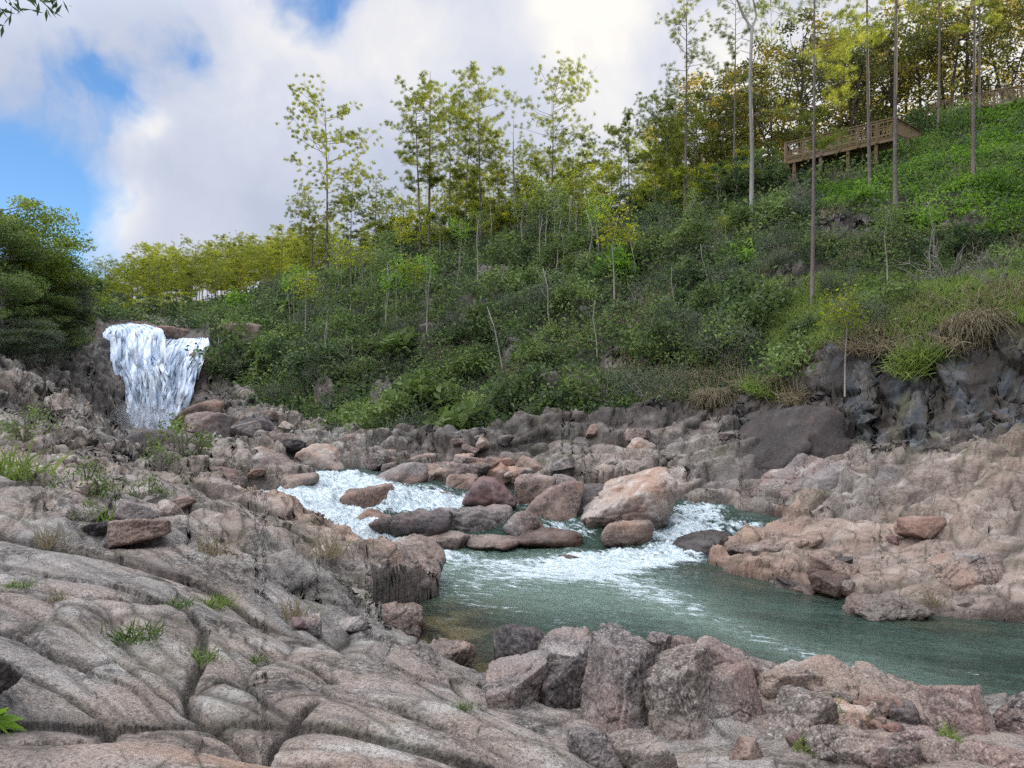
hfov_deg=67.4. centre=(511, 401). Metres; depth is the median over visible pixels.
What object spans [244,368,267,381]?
shrub
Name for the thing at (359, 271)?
bare trunk
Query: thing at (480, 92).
leafy tree
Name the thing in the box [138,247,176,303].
leafy tree
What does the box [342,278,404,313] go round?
shrub
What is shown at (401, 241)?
shrub
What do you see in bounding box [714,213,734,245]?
sapling
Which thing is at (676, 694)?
boulder
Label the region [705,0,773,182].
pine tree
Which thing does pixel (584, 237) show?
shrub
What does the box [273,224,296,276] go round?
deciduous tree
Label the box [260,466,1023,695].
river water
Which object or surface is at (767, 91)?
broadleaf tree
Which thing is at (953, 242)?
shrub
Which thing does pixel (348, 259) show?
sapling
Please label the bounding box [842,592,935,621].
boulder
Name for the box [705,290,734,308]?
shrub
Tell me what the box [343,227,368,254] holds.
deciduous tree
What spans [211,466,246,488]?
boulder
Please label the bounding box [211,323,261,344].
boulder
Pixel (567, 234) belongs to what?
shrub
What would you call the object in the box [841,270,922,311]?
shrub
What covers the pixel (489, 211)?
pine tree
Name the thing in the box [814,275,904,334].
shrub
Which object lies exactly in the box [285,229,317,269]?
deciduous tree
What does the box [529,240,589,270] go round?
shrub
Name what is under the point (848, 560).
loose stone
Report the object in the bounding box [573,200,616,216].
tree
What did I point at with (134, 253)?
broadleaf tree
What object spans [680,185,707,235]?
sapling
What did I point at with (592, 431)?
loose stone
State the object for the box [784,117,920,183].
boardwalk
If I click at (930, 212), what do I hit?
sapling
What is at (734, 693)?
boulder
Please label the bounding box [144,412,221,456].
bush
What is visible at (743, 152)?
tree
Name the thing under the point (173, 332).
boulder
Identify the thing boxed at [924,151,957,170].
shrub
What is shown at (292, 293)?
shrub
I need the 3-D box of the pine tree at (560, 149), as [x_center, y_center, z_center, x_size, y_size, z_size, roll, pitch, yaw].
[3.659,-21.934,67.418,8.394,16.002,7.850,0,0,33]
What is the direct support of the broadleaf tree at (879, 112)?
on the terrain at (380, 692)
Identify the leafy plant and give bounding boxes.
[0,707,26,734]
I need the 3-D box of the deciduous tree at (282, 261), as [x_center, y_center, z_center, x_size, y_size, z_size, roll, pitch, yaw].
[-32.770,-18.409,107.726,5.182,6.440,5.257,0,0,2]
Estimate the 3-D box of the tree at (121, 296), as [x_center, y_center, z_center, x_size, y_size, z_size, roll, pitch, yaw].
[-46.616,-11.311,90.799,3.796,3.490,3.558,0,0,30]
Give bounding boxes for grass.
[254,95,1023,428]
[683,307,1022,413]
[744,263,1023,350]
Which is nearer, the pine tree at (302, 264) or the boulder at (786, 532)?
the boulder at (786, 532)
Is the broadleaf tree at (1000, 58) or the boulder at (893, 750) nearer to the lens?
the boulder at (893, 750)
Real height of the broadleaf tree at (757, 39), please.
15.444 m
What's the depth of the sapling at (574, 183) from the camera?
59.76 m
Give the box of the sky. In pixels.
[0,0,1023,309]
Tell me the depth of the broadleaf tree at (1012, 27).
57.48 m
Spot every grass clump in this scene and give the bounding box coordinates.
[715,363,763,393]
[728,364,778,398]
[751,370,790,402]
[760,372,817,408]
[815,320,876,358]
[835,320,901,360]
[853,315,923,360]
[871,343,937,382]
[880,331,945,369]
[894,326,970,366]
[905,310,983,356]
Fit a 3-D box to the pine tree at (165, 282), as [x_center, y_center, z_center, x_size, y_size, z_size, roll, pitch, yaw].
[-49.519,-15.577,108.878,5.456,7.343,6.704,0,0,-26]
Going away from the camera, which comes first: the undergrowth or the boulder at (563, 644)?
the boulder at (563, 644)
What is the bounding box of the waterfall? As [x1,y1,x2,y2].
[103,322,208,429]
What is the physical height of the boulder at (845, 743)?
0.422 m
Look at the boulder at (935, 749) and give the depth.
5.32 m
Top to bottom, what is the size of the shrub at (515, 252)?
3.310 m
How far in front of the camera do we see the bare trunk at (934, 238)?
31.80 m
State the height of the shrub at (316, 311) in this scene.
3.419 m
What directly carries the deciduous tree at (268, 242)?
on the terrain at (380, 692)
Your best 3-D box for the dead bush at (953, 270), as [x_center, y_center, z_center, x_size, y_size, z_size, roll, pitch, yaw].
[15.412,-4.901,27.258,3.150,1.882,2.653,0,0,15]
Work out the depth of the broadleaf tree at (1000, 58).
62.04 m
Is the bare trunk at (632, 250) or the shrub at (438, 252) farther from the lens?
the shrub at (438, 252)
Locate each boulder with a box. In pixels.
[0,659,21,693]
[92,337,110,348]
[125,430,195,454]
[132,321,150,324]
[155,325,189,338]
[173,399,224,430]
[189,352,212,376]
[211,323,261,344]
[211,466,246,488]
[231,415,278,430]
[251,446,299,468]
[271,433,295,440]
[281,472,318,488]
[294,443,343,469]
[339,483,393,508]
[355,508,392,519]
[368,449,396,459]
[368,508,452,536]
[375,462,428,484]
[381,601,425,639]
[390,533,445,591]
[407,453,436,461]
[426,530,470,549]
[429,466,455,480]
[429,638,476,666]
[438,504,512,531]
[445,473,477,489]
[462,475,516,508]
[466,534,520,550]
[485,649,548,709]
[493,623,546,659]
[503,511,543,535]
[514,473,555,504]
[517,527,582,547]
[525,481,583,521]
[538,626,591,666]
[539,657,586,708]
[553,474,576,485]
[557,554,578,558]
[566,726,623,767]
[577,483,604,514]
[580,622,657,733]
[581,466,677,529]
[601,520,653,547]
[609,728,678,767]
[642,640,713,740]
[646,631,671,654]
[670,635,695,648]
[672,529,733,554]
[697,635,769,678]
[708,662,763,723]
[723,522,822,555]
[729,735,763,760]
[738,405,851,478]
[750,453,858,500]
[756,661,822,699]
[765,685,838,738]
[787,654,859,703]
[804,724,876,764]
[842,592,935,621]
[850,661,923,715]
[863,732,922,767]
[913,548,1003,590]
[914,734,979,763]
[918,684,996,734]
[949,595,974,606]
[963,739,1023,767]
[992,691,1023,734]
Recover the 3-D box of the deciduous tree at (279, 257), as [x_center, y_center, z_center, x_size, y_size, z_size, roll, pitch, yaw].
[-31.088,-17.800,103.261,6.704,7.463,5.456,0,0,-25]
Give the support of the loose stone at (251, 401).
on the terrain at (380, 692)
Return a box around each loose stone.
[65,503,108,522]
[68,478,98,498]
[80,520,109,536]
[107,518,171,548]
[113,499,158,519]
[142,493,165,503]
[156,500,184,515]
[171,494,196,508]
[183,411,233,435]
[230,420,261,437]
[240,416,250,420]
[246,398,254,404]
[247,468,265,478]
[262,410,283,420]
[278,421,295,430]
[280,438,305,453]
[291,617,307,630]
[299,613,321,635]
[339,615,368,632]
[341,434,355,442]
[367,453,392,470]
[381,462,396,471]
[426,461,455,476]
[449,463,480,477]
[451,438,464,446]
[453,453,473,462]
[459,456,478,463]
[461,444,478,453]
[471,462,484,466]
[474,434,484,442]
[475,457,487,462]
[476,436,489,450]
[480,461,499,476]
[481,457,502,462]
[486,462,510,483]
[496,435,513,446]
[500,457,514,466]
[504,466,517,478]
[511,467,531,482]
[511,472,517,479]
[517,455,542,473]
[551,457,573,471]
[585,424,599,437]
[626,428,650,442]
[627,437,655,449]
[718,432,735,439]
[773,579,799,586]
[776,575,796,587]
[785,732,804,748]
[790,584,807,591]
[803,584,817,594]
[806,554,858,574]
[808,570,849,598]
[834,698,852,713]
[835,556,852,563]
[838,712,863,728]
[839,704,869,725]
[841,580,855,595]
[853,695,903,718]
[865,702,881,720]
[867,716,886,729]
[882,722,905,732]
[885,534,899,545]
[888,698,919,724]
[896,516,946,539]
[897,725,937,742]
[933,716,955,731]
[952,552,983,563]
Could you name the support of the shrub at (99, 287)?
on the terrain at (380, 692)
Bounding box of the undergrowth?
[9,95,1023,430]
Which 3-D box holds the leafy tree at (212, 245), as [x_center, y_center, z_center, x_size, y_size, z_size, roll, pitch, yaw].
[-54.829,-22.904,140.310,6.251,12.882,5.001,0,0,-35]
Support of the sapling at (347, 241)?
on the terrain at (380, 692)
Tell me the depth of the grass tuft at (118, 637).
5.40 m
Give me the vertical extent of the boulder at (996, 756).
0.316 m
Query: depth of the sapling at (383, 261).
51.43 m
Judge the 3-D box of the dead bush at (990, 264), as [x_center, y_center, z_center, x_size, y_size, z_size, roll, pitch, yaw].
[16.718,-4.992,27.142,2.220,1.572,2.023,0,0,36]
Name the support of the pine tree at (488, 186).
on the terrain at (380, 692)
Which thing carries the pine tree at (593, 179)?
on the terrain at (380, 692)
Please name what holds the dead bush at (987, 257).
on the terrain at (380, 692)
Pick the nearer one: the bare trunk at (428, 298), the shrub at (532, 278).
the bare trunk at (428, 298)
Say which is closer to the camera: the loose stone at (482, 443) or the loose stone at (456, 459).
the loose stone at (456, 459)
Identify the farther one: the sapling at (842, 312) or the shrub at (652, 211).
the shrub at (652, 211)
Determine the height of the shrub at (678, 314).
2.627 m
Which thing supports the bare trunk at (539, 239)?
on the terrain at (380, 692)
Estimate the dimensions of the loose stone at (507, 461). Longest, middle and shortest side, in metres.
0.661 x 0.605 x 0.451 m
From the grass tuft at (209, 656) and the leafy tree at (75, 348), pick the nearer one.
the grass tuft at (209, 656)
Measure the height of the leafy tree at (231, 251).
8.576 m
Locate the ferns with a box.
[804,96,1023,237]
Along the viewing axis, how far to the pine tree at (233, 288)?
108.77 m
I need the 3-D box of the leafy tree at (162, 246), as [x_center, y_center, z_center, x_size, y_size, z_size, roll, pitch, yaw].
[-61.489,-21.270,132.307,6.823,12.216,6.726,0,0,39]
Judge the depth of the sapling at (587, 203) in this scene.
55.28 m
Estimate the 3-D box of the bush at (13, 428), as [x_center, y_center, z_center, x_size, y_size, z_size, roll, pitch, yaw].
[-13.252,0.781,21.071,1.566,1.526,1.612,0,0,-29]
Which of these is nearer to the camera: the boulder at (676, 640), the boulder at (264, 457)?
the boulder at (676, 640)
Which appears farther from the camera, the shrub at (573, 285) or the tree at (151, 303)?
the tree at (151, 303)
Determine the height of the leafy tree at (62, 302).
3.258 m
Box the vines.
[12,88,1023,427]
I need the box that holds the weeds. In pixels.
[14,98,1023,427]
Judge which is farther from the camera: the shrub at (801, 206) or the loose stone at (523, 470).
the shrub at (801, 206)
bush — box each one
[0,316,69,370]
[0,403,61,440]
[41,456,126,500]
[68,497,103,520]
[124,474,176,499]
[139,442,184,470]
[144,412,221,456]
[318,343,375,375]
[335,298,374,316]
[528,318,558,345]
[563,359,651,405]
[571,246,598,267]
[617,282,658,312]
[626,280,662,302]
[786,172,820,200]
[893,233,990,280]
[948,237,1019,273]
[966,251,1022,287]
[970,247,1014,266]
[982,80,1023,104]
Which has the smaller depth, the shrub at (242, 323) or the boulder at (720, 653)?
the boulder at (720, 653)
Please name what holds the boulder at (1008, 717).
on the terrain at (380, 692)
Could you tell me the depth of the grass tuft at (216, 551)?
9.77 m
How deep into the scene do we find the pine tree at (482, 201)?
76.10 m
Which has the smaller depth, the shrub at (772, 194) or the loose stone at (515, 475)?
the loose stone at (515, 475)
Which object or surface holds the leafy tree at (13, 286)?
on the terrain at (380, 692)
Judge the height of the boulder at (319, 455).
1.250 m
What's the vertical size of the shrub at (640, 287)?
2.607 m
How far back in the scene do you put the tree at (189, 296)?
87.78 m
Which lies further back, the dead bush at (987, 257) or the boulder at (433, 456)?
the dead bush at (987, 257)
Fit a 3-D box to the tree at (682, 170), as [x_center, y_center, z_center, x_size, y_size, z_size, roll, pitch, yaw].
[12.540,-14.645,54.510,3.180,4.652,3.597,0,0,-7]
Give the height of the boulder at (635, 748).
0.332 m
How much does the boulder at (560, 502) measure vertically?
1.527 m
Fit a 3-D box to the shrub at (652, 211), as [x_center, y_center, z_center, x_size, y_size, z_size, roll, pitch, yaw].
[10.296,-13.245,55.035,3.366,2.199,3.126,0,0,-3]
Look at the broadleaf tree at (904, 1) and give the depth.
63.65 m
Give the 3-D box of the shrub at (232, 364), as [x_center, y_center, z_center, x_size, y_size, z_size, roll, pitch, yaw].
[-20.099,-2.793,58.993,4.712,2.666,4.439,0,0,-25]
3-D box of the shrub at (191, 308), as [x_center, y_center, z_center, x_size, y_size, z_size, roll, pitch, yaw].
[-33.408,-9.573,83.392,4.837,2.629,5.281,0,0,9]
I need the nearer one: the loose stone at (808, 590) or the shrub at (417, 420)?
the loose stone at (808, 590)
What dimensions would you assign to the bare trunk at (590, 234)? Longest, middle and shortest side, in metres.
4.479 x 0.980 x 0.667 m
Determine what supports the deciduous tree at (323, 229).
on the terrain at (380, 692)
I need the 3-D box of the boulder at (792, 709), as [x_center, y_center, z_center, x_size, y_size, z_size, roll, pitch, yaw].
[2.381,2.743,6.437,0.595,0.643,0.549,0,0,0]
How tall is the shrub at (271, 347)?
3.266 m
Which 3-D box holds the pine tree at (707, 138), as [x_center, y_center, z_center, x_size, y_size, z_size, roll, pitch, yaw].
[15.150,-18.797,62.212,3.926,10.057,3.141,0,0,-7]
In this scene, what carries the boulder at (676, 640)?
on the terrain at (380, 692)
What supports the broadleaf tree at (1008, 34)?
on the terrain at (380, 692)
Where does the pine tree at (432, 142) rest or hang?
on the terrain at (380, 692)
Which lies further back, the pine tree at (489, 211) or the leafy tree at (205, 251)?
the leafy tree at (205, 251)
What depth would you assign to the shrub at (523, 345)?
38.17 m
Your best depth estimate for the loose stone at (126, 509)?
10.11 m
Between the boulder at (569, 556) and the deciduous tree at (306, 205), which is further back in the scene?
the deciduous tree at (306, 205)
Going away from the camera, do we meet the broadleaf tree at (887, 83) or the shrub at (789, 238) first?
the shrub at (789, 238)
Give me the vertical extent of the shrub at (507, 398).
3.121 m
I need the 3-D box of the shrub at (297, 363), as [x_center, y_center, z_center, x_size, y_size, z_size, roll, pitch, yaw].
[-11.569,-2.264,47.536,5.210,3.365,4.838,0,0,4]
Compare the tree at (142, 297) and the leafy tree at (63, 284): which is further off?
the tree at (142, 297)
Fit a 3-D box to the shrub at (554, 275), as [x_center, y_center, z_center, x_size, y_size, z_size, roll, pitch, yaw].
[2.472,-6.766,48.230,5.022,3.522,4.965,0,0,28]
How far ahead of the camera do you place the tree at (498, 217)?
69.35 m
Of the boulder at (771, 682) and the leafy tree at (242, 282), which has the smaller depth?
the boulder at (771, 682)
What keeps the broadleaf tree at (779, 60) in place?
on the terrain at (380, 692)
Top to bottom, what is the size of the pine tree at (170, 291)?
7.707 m
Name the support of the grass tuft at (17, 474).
on the terrain at (380, 692)
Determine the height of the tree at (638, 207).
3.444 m
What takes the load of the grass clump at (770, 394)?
on the terrain at (380, 692)
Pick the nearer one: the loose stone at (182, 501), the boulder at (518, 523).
the loose stone at (182, 501)
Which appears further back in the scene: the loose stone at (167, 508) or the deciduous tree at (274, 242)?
the deciduous tree at (274, 242)
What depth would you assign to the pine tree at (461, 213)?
73.60 m
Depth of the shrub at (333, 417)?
37.96 m
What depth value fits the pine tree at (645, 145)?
81.54 m
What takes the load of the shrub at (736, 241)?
on the terrain at (380, 692)
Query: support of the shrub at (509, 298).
on the terrain at (380, 692)
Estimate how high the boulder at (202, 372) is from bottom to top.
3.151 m
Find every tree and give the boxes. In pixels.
[0,194,88,325]
[0,209,58,350]
[0,211,47,329]
[0,225,117,345]
[0,270,59,356]
[6,252,103,353]
[7,292,84,348]
[56,312,97,359]
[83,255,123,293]
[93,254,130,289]
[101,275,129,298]
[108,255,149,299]
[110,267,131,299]
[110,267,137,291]
[110,290,134,304]
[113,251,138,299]
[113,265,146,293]
[118,291,156,309]
[119,273,144,303]
[120,300,147,318]
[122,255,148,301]
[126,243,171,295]
[126,299,165,313]
[127,259,170,315]
[128,299,152,313]
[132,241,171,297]
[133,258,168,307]
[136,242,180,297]
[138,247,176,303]
[139,296,173,321]
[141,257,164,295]
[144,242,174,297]
[146,298,169,309]
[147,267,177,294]
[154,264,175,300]
[157,292,185,310]
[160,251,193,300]
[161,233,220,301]
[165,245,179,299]
[166,292,196,312]
[166,292,198,320]
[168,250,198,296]
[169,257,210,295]
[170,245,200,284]
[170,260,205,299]
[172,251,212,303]
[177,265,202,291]
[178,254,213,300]
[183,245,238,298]
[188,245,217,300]
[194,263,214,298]
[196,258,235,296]
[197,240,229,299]
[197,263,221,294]
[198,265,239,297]
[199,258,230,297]
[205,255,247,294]
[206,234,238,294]
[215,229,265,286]
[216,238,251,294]
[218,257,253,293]
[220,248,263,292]
[222,280,250,293]
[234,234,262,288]
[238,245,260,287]
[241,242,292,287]
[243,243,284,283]
[252,247,283,285]
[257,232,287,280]
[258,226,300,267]
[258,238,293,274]
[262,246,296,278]
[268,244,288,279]
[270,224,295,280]
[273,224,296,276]
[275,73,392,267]
[282,257,311,275]
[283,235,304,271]
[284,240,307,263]
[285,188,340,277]
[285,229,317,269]
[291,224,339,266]
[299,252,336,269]
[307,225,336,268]
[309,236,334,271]
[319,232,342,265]
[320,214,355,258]
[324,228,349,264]
[332,174,370,247]
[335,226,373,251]
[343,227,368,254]
[355,168,398,248]
[358,238,390,249]
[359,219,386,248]
[360,201,391,233]
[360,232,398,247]
[365,188,403,234]
[366,217,399,239]
[367,188,406,229]
[383,74,458,251]
[386,197,420,237]
[386,212,421,242]
[386,220,427,243]
[400,195,425,234]
[401,70,459,251]
[404,186,434,231]
[413,223,441,240]
[413,238,430,247]
[414,82,493,246]
[414,227,437,246]
[415,194,441,224]
[416,205,458,250]
[419,183,455,228]
[424,168,462,227]
[424,211,458,237]
[430,228,458,240]
[433,156,471,223]
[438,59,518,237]
[441,176,469,228]
[443,104,505,247]
[450,194,481,225]
[452,218,483,241]
[461,201,500,240]
[464,172,499,198]
[467,161,508,211]
[467,198,497,233]
[468,211,508,238]
[469,205,505,230]
[471,197,520,233]
[474,123,520,231]
[476,170,508,232]
[489,203,521,231]
[493,160,541,233]
[498,49,598,210]
[505,119,520,228]
[505,198,548,229]
[506,183,538,232]
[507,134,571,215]
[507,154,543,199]
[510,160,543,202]
[524,191,570,221]
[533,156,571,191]
[537,175,570,210]
[545,163,573,207]
[553,164,603,221]
[554,174,586,219]
[557,154,591,223]
[557,188,586,214]
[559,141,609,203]
[560,132,605,232]
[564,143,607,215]
[572,190,607,205]
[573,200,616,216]
[580,169,621,199]
[584,167,619,207]
[589,159,624,208]
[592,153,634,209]
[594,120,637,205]
[602,191,638,212]
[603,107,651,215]
[603,182,647,216]
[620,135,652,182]
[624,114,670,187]
[626,79,689,205]
[626,184,676,209]
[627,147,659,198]
[627,189,663,215]
[634,180,670,205]
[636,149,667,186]
[637,94,684,207]
[639,182,664,203]
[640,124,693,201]
[642,71,742,181]
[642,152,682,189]
[646,101,782,181]
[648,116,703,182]
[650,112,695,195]
[650,177,677,203]
[651,190,682,206]
[653,0,720,216]
[653,187,673,199]
[654,70,767,176]
[665,161,716,208]
[667,85,756,181]
[667,190,712,209]
[672,187,712,203]
[673,58,782,177]
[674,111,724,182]
[674,178,697,191]
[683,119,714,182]
[693,32,855,166]
[694,162,718,181]
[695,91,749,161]
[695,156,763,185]
[695,162,748,208]
[696,104,796,162]
[698,163,743,204]
[699,48,805,167]
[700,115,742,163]
[702,152,767,169]
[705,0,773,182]
[706,40,817,161]
[708,164,755,202]
[717,146,764,175]
[717,147,758,174]
[726,157,778,184]
[732,163,761,187]
[735,0,762,229]
[736,140,783,192]
[738,6,871,151]
[752,0,884,306]
[752,36,853,149]
[759,0,795,130]
[780,21,890,139]
[783,32,935,142]
[787,7,928,144]
[791,28,916,141]
[808,28,946,143]
[816,38,956,131]
[828,0,907,198]
[834,54,949,119]
[838,0,955,134]
[839,0,961,121]
[856,23,988,130]
[857,0,937,207]
[878,0,1004,122]
[885,12,1016,111]
[903,0,960,131]
[908,0,1023,106]
[912,21,1023,112]
[938,0,1003,184]
[942,0,1023,99]
[961,0,1023,102]
[976,0,1023,73]
[978,0,1001,108]
[996,0,1019,98]
[1005,9,1023,90]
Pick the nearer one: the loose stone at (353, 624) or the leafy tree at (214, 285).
the loose stone at (353, 624)
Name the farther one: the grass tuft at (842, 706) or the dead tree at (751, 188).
the dead tree at (751, 188)
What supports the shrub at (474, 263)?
on the terrain at (380, 692)
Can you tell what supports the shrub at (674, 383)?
on the terrain at (380, 692)
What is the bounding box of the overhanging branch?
[0,0,71,37]
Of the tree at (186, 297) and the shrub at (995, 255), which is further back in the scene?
the tree at (186, 297)
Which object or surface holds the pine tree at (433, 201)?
on the terrain at (380, 692)
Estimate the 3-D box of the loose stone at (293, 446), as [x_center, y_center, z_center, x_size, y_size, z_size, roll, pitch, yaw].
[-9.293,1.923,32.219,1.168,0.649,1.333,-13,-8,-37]
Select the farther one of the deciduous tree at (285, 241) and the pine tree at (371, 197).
the deciduous tree at (285, 241)
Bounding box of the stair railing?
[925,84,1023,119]
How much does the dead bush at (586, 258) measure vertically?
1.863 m
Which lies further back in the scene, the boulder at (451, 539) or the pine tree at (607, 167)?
the pine tree at (607, 167)
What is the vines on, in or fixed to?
on the terrain at (380, 692)
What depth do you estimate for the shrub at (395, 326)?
47.66 m
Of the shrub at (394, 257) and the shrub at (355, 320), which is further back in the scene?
the shrub at (394, 257)
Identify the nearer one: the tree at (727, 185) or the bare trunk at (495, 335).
the bare trunk at (495, 335)
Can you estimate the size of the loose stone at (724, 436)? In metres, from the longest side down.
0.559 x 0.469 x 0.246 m
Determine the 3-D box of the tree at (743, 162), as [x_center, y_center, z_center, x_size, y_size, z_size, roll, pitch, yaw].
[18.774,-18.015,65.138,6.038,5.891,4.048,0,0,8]
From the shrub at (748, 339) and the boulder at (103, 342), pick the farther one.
the boulder at (103, 342)
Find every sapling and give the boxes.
[275,260,308,317]
[285,267,320,329]
[305,261,346,346]
[324,231,353,292]
[327,234,365,307]
[354,245,373,281]
[359,233,381,281]
[364,236,398,314]
[370,226,399,279]
[373,254,414,324]
[387,211,416,244]
[392,254,425,304]
[414,253,437,303]
[436,225,452,248]
[447,215,471,264]
[468,207,489,232]
[511,190,537,230]
[521,171,556,233]
[525,174,565,245]
[539,187,574,262]
[547,223,575,276]
[555,162,591,231]
[571,193,601,232]
[584,192,614,249]
[591,189,645,302]
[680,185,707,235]
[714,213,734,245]
[813,277,868,395]
[871,195,914,279]
[906,185,954,270]
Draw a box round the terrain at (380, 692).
[0,104,1023,767]
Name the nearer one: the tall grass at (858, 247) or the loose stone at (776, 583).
the loose stone at (776, 583)
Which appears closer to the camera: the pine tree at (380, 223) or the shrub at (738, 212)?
the shrub at (738, 212)
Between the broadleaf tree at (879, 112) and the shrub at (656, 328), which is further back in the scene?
the broadleaf tree at (879, 112)
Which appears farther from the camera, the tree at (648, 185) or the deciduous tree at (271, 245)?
the deciduous tree at (271, 245)
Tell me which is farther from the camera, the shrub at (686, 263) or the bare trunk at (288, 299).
the bare trunk at (288, 299)
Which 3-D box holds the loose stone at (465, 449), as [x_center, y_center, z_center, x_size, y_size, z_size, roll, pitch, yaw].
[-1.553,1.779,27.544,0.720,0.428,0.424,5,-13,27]
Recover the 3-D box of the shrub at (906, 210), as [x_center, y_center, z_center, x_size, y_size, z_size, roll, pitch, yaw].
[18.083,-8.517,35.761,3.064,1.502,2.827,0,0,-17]
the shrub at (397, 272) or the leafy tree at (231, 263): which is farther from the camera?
the leafy tree at (231, 263)
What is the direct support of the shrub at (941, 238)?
on the terrain at (380, 692)
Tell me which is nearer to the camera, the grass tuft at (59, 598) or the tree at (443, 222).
the grass tuft at (59, 598)
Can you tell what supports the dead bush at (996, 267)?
on the terrain at (380, 692)
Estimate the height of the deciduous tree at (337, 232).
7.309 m
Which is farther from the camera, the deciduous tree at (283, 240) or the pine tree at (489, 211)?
the deciduous tree at (283, 240)
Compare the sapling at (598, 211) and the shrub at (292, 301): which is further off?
the shrub at (292, 301)
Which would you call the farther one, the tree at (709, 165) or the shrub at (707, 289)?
the tree at (709, 165)
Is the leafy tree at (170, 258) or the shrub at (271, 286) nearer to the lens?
the shrub at (271, 286)
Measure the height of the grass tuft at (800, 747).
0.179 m
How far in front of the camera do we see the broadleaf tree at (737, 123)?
62.92 m
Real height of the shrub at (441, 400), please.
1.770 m
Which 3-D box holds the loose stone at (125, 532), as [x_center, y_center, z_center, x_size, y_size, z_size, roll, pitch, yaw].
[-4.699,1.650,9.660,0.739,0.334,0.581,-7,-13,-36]
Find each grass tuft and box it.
[0,430,73,481]
[0,576,49,588]
[21,518,79,548]
[45,587,73,602]
[82,498,116,525]
[101,615,186,648]
[157,593,202,610]
[171,642,235,667]
[192,528,238,556]
[195,586,239,610]
[243,653,273,664]
[276,594,317,621]
[301,526,359,559]
[452,698,479,712]
[784,733,819,756]
[827,687,871,724]
[921,587,952,607]
[932,718,973,742]
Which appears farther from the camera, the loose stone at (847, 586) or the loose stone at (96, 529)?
the loose stone at (847, 586)
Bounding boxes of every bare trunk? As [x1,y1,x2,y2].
[283,282,291,319]
[354,250,366,302]
[385,265,391,323]
[420,267,430,333]
[476,216,485,279]
[486,201,492,243]
[487,302,503,373]
[536,262,550,322]
[539,219,547,270]
[554,217,565,272]
[563,194,571,233]
[585,210,597,266]
[589,296,601,356]
[627,221,636,275]
[927,214,934,261]
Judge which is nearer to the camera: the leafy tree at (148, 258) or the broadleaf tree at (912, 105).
the broadleaf tree at (912, 105)
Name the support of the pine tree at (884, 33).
on the terrain at (380, 692)
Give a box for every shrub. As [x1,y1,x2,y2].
[7,328,47,348]
[81,271,113,304]
[176,300,221,317]
[184,328,261,385]
[190,305,230,324]
[192,304,217,320]
[207,310,259,339]
[219,285,254,309]
[221,347,251,378]
[233,306,254,315]
[233,342,263,370]
[244,319,303,345]
[244,333,293,376]
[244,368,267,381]
[245,351,280,377]
[248,340,267,364]
[256,376,304,402]
[259,268,295,296]
[267,281,294,299]
[267,297,281,314]
[271,264,303,283]
[277,337,352,389]
[278,292,323,316]
[286,287,300,299]
[286,290,343,326]
[295,360,344,388]
[305,305,354,330]
[311,394,384,431]
[314,335,373,365]
[329,256,364,278]
[330,262,367,285]
[332,382,373,404]
[335,351,382,382]
[339,313,371,328]
[340,382,423,433]
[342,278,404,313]
[356,416,401,430]
[358,323,419,356]
[371,245,409,267]
[373,256,415,290]
[376,372,448,414]
[377,319,399,333]
[378,394,433,430]
[382,296,438,331]
[382,309,431,340]
[384,236,433,250]
[404,363,472,409]
[405,246,455,266]
[405,259,436,282]
[412,254,456,275]
[414,386,471,412]
[417,396,507,430]
[438,342,495,379]
[439,299,508,345]
[442,342,499,378]
[444,379,480,395]
[445,295,527,340]
[451,340,493,375]
[454,400,493,429]
[456,380,497,411]
[460,257,488,271]
[462,228,496,252]
[469,233,536,267]
[473,354,559,415]
[474,260,545,297]
[475,397,504,414]
[487,225,525,248]
[498,334,566,364]
[499,288,529,309]
[507,265,543,289]
[510,204,572,244]
[510,268,583,305]
[516,334,560,361]
[517,273,596,310]
[518,393,556,415]
[524,206,583,232]
[527,320,560,341]
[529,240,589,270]
[529,378,595,414]
[531,356,640,409]
[534,270,609,316]
[548,231,609,258]
[555,227,582,242]
[557,248,596,275]
[561,224,613,248]
[580,207,615,222]
[586,363,609,391]
[587,236,642,275]
[599,374,642,393]
[602,355,705,404]
[606,219,648,244]
[609,265,666,298]
[611,313,692,362]
[617,233,661,258]
[631,204,694,233]
[632,200,675,224]
[632,292,684,325]
[637,285,713,334]
[638,321,707,364]
[640,373,684,394]
[642,225,672,241]
[647,332,716,368]
[649,214,723,256]
[659,286,693,306]
[664,254,710,281]
[667,199,737,231]
[674,334,732,368]
[680,189,728,217]
[680,296,777,362]
[686,280,731,311]
[694,245,762,285]
[695,222,753,260]
[696,302,759,350]
[703,219,793,269]
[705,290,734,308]
[708,267,794,324]
[715,198,759,221]
[716,188,804,239]
[716,238,762,270]
[718,199,769,235]
[723,271,814,334]
[740,181,799,216]
[743,216,806,252]
[744,245,794,270]
[749,160,787,186]
[749,325,819,384]
[760,189,831,221]
[782,313,823,338]
[786,231,838,253]
[814,261,870,296]
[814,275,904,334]
[838,176,888,208]
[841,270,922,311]
[857,201,921,228]
[859,235,887,253]
[902,100,944,132]
[912,255,955,272]
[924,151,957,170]
[924,217,1007,253]
[932,232,955,249]
[969,249,1014,266]
[972,243,1023,266]
[981,239,1009,257]
[996,244,1023,268]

